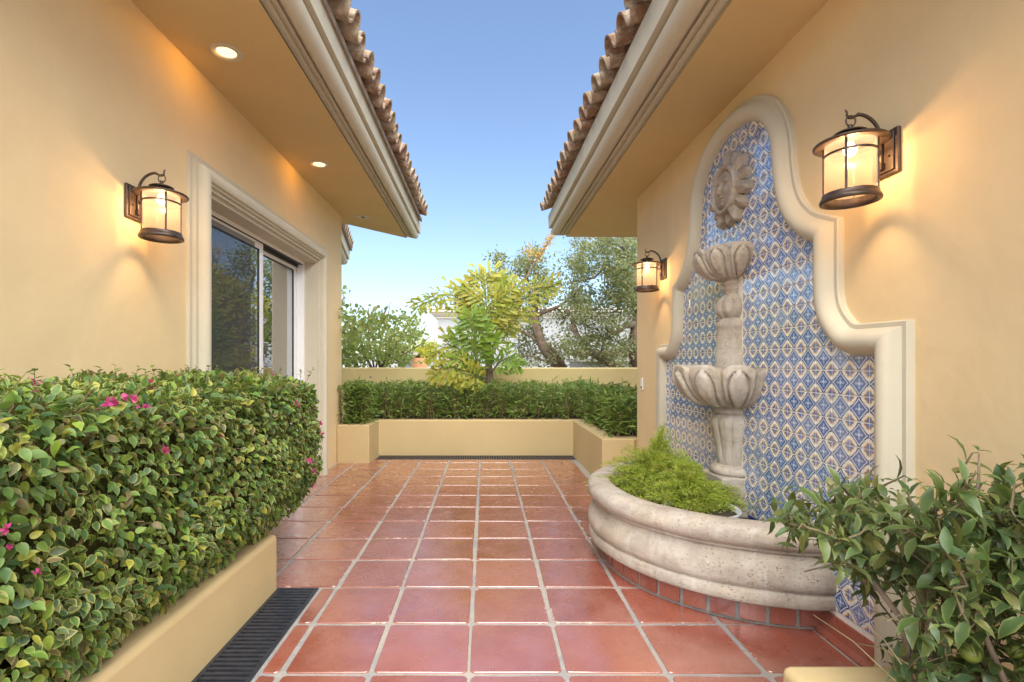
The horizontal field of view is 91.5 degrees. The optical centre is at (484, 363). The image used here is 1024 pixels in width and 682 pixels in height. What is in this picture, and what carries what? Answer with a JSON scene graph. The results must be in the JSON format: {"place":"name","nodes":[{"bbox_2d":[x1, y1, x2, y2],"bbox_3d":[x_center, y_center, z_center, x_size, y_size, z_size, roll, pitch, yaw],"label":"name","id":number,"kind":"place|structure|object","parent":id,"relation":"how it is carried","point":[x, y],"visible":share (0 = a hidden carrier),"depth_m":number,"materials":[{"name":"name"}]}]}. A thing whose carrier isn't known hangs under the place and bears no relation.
{"place":"outdoors","nodes":[
{"label":"outdoors","id":0,"kind":"place"},
{"bbox_2d":[342,350,419,367],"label":"pale house","id":1,"kind":"structure","parent":0,"point":[407,365],"depth_m":20.00,"materials":[{"name":"white paint"}]},
{"bbox_2d":[411,337,436,357],"bbox_3d":[-3.248,-0.549,26.229,3.034,1.690,2.805,0,0,0],"label":"distant tree","id":2,"kind":"object","parent":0,"point":[418,349],"visible":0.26,"depth_m":25.66,"materials":[{"name":"green plant"}]},
{"bbox_2d":[342,0,636,356],"label":"sky","id":3,"kind":"structure","parent":0,"point":[486,96],"materials":[{"name":"blue"}]},
{"bbox_2d":[427,307,631,367],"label":"white building","id":4,"kind":"structure","parent":0,"point":[443,322],"depth_m":16.00,"materials":[{"name":"white paint"}]},
{"bbox_2d":[251,456,859,681],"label":"patio floor","id":5,"kind":"structure","parent":0,"point":[470,570],"depth_m":2.77,"materials":[{"name":"tile"}]},
{"bbox_2d":[0,534,276,681],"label":"planter","id":6,"kind":"object","parent":5,"relation":"on","point":[191,634],"visible":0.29,"depth_m":2.09,"materials":[{"name":"paint"}]},
{"bbox_2d":[0,364,324,681],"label":"bougainvillea hedge","id":7,"kind":"object","parent":6,"relation":"in","point":[107,488],"visible":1,"depth_m":1.66,"materials":[{"name":"green plant"}]},
{"bbox_2d":[191,588,318,681],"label":"drain grate","id":8,"kind":"object","parent":5,"relation":"on","point":[243,654],"visible":1,"depth_m":2.35,"materials":[{"name":"metal"}]},
{"bbox_2d":[375,455,575,459],"bbox_3d":[-0.125,1.302,6.915,2.740,0.011,0.260,0,0,0],"label":"drain grate","id":9,"kind":"object","parent":5,"relation":"on","point":[480,457],"visible":1,"depth_m":6.92,"materials":[{"name":"metal"}]},
{"bbox_2d":[337,413,636,473],"bbox_3d":[0.325,1.073,6.730,4.550,0.555,2.840,0,0,0],"label":"planter","id":10,"kind":"object","parent":5,"relation":"on","point":[587,447],"visible":0.6,"depth_m":7.05,"materials":[{"name":"paint"}]},
{"bbox_2d":[405,260,563,414],"bbox_3d":[0.008,-0.374,7.542,2.406,2.450,0.883,0,0,-5],"label":"fishtail palm","id":11,"kind":"object","parent":10,"relation":"on","point":[474,315],"visible":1,"depth_m":7.47,"materials":[{"name":"green plant"}]},
{"bbox_2d":[336,375,636,437],"bbox_3d":[-0.037,0.521,6.783,3.982,0.758,2.954,0,0,0],"label":"narrow leaf hedge","id":12,"kind":"object","parent":10,"relation":"in","point":[614,406],"visible":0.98,"depth_m":7.23,"materials":[{"name":"green plant"}]},
{"bbox_2d":[588,241,836,628],"bbox_3d":[1.191,0.259,3.310,0.977,2.103,1.924,0,0,0],"label":"wall fountain","id":13,"kind":"object","parent":5,"relation":"on","point":[744,568],"depth_m":2.72,"materials":[{"name":"stone"}]},
{"bbox_2d":[584,422,707,503],"bbox_3d":[1.090,0.685,3.384,0.849,0.593,0.693,0,0,24],"label":"asparagus fern","id":14,"kind":"object","parent":13,"relation":"on","point":[653,461],"visible":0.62,"depth_m":3.37,"materials":[{"name":"green plant"}]},
{"bbox_2d":[664,501,741,517],"bbox_3d":[1.255,0.895,2.880,0.414,0.135,0.414,0,0,0],"label":"plant pot","id":15,"kind":"object","parent":13,"relation":"on","point":[737,513],"visible":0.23,"depth_m":2.85,"materials":[{"name":"white ceramic"}]},
{"bbox_2d":[638,447,763,519],"bbox_3d":[1.302,0.716,3.047,0.780,0.403,0.551,0,0,0],"label":"asparagus fern","id":16,"kind":"object","parent":15,"relation":"in","point":[690,487],"visible":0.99,"depth_m":2.95,"materials":[{"name":"green plant"}]},
{"bbox_2d":[783,667,1008,681],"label":"planter","id":17,"kind":"object","parent":5,"relation":"on","point":[834,674],"visible":0.51,"depth_m":1.61,"materials":[{"name":"paint"}]},
{"bbox_2d":[763,435,1023,681],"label":"broadleaf shrub","id":18,"kind":"object","parent":17,"relation":"in","point":[843,532],"visible":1,"depth_m":1.33,"materials":[{"name":"green plant"}]},
{"bbox_2d":[564,350,628,367],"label":"building","id":19,"kind":"structure","parent":0,"point":[573,364],"depth_m":13.00,"materials":[{"name":"paint"}]},
{"label":"ground","id":20,"kind":"structure","parent":0,"visible":0},
{"bbox_2d":[0,0,427,511],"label":"stucco house","id":21,"kind":"structure","parent":20,"relation":"on","point":[102,102],"depth_m":3.12,"materials":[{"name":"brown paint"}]},
{"bbox_2d":[124,170,188,243],"bbox_3d":[-1.799,-0.880,2.750,0.292,0.388,0.264,0,0,0],"label":"wall lantern","id":22,"kind":"object","parent":21,"relation":"attached to","point":[160,193],"depth_m":2.73,"materials":[{"name":"brown metal"}]},
{"bbox_2d":[209,42,243,61],"bbox_3d":[-1.655,-1.991,3.190,0.198,0.006,0.198,0,0,0],"label":"downlight","id":23,"kind":"object","parent":21,"relation":"attached to","point":[225,52],"visible":1,"depth_m":3.18,"materials":[{"name":"white"}]},
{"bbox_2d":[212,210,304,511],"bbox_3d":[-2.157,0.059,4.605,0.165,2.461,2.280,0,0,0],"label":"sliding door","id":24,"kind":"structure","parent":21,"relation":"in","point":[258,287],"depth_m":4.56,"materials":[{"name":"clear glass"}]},
{"bbox_2d":[309,160,329,168],"bbox_3d":[-1.655,-1.991,4.980,0.198,0.006,0.198,0,0,0],"label":"downlight","id":25,"kind":"object","parent":21,"relation":"attached to","point":[318,164],"visible":1,"depth_m":4.97,"materials":[{"name":"white"}]},
{"bbox_2d":[356,215,370,218],"bbox_3d":[-1.655,-1.989,6.770,0.198,0.012,0.198,0,0,0],"label":"downlight","id":26,"kind":"object","parent":21,"relation":"attached to","point":[363,217],"visible":1,"depth_m":6.76,"materials":[{"name":"beige"}]},
{"bbox_2d":[342,285,353,326],"bbox_3d":[-3.178,-0.825,10.527,1.139,1.990,0.884,0,0,0],"label":"garden tree","id":27,"kind":"object","parent":20,"relation":"on","point":[344,292],"visible":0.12,"depth_m":10.54,"materials":[{"name":"green plant"}]},
{"bbox_2d":[338,302,430,367],"bbox_3d":[-1.720,-0.461,8.457,1.911,1.524,3.922,0,0,-14],"label":"garden bush","id":28,"kind":"object","parent":20,"relation":"on","point":[352,339],"visible":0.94,"depth_m":8.24,"materials":[{"name":"green plant"}]},
{"bbox_2d":[412,358,436,367],"bbox_3d":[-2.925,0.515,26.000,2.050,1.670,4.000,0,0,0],"label":"orange house","id":29,"kind":"structure","parent":20,"relation":"on","point":[422,365],"depth_m":24.00,"materials":[{"name":"orange paint"}]},
{"bbox_2d":[342,368,636,420],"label":"garden wall","id":30,"kind":"structure","parent":20,"relation":"on","point":[606,376],"depth_m":8.25,"materials":[{"name":"paint"}]},
{"bbox_2d":[482,237,583,367],"bbox_3d":[1.047,-1.238,11.266,2.279,3.106,2.240,0,0,0],"label":"olive tree","id":31,"kind":"object","parent":20,"relation":"on","point":[545,348],"visible":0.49,"depth_m":10.94,"materials":[{"name":"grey plant"}]},
{"bbox_2d":[519,231,554,292],"bbox_3d":[0.980,-1.773,9.387,0.923,1.745,0.274,0,0,0],"label":"flower stalk","id":32,"kind":"object","parent":20,"relation":"on","point":[549,238],"visible":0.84,"depth_m":9.39,"materials":[{"name":"yellow plant"}]},
{"bbox_2d":[544,237,636,367],"bbox_3d":[2.497,-1.513,10.521,2.474,3.634,2.587,0,0,0],"label":"olive tree","id":33,"kind":"object","parent":20,"relation":"on","point":[607,247],"visible":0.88,"depth_m":10.14,"materials":[{"name":"green plant"}]},
{"bbox_2d":[600,259,636,300],"bbox_3d":[5.666,-1.003,12.632,6.136,4.630,2.927,0,0,0],"label":"olive tree","id":34,"kind":"object","parent":20,"relation":"on","point":[620,277],"visible":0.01,"depth_m":11.84,"materials":[{"name":"green plant"}]},
{"bbox_2d":[540,0,1023,680],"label":"stucco house","id":35,"kind":"structure","parent":20,"relation":"on","point":[934,242],"depth_m":2.11,"materials":[{"name":"paint"}]},
{"bbox_2d":[640,378,642,389],"bbox_3d":[1.626,0.209,5.165,0.014,0.122,0.060,0,0,0],"label":"switch plate","id":36,"kind":"object","parent":35,"relation":"attached to","point":[641,383],"visible":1,"depth_m":5.16,"materials":[{"name":"white plastic"}]},
{"bbox_2d":[632,249,666,292],"bbox_3d":[1.496,-0.859,4.553,0.292,0.388,0.264,0,0,-1],"label":"wall lantern","id":37,"kind":"object","parent":35,"relation":"attached to","point":[646,263],"depth_m":4.53,"materials":[{"name":"brown metal"}]},
{"bbox_2d":[656,95,914,666],"bbox_3d":[1.621,-0.180,3.279,0.088,2.980,2.666,0,0,-1],"label":"tile panel","id":38,"kind":"object","parent":35,"relation":"attached to","point":[837,395],"visible":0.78,"depth_m":2.66,"materials":[{"name":"blue tile"}]},
{"bbox_2d":[708,150,753,230],"bbox_3d":[1.593,-1.163,3.315,0.115,0.507,0.518,0,0,0],"label":"sun carving","id":39,"kind":"object","parent":38,"relation":"attached to","point":[732,185],"visible":1,"depth_m":3.22,"materials":[{"name":"stone"}]},
{"bbox_2d":[812,110,900,209],"bbox_3d":[1.534,-0.864,2.072,0.292,0.388,0.264,0,0,-1],"label":"wall lantern","id":40,"kind":"object","parent":35,"relation":"attached to","point":[883,145],"depth_m":2.05,"materials":[{"name":"brown metal"}]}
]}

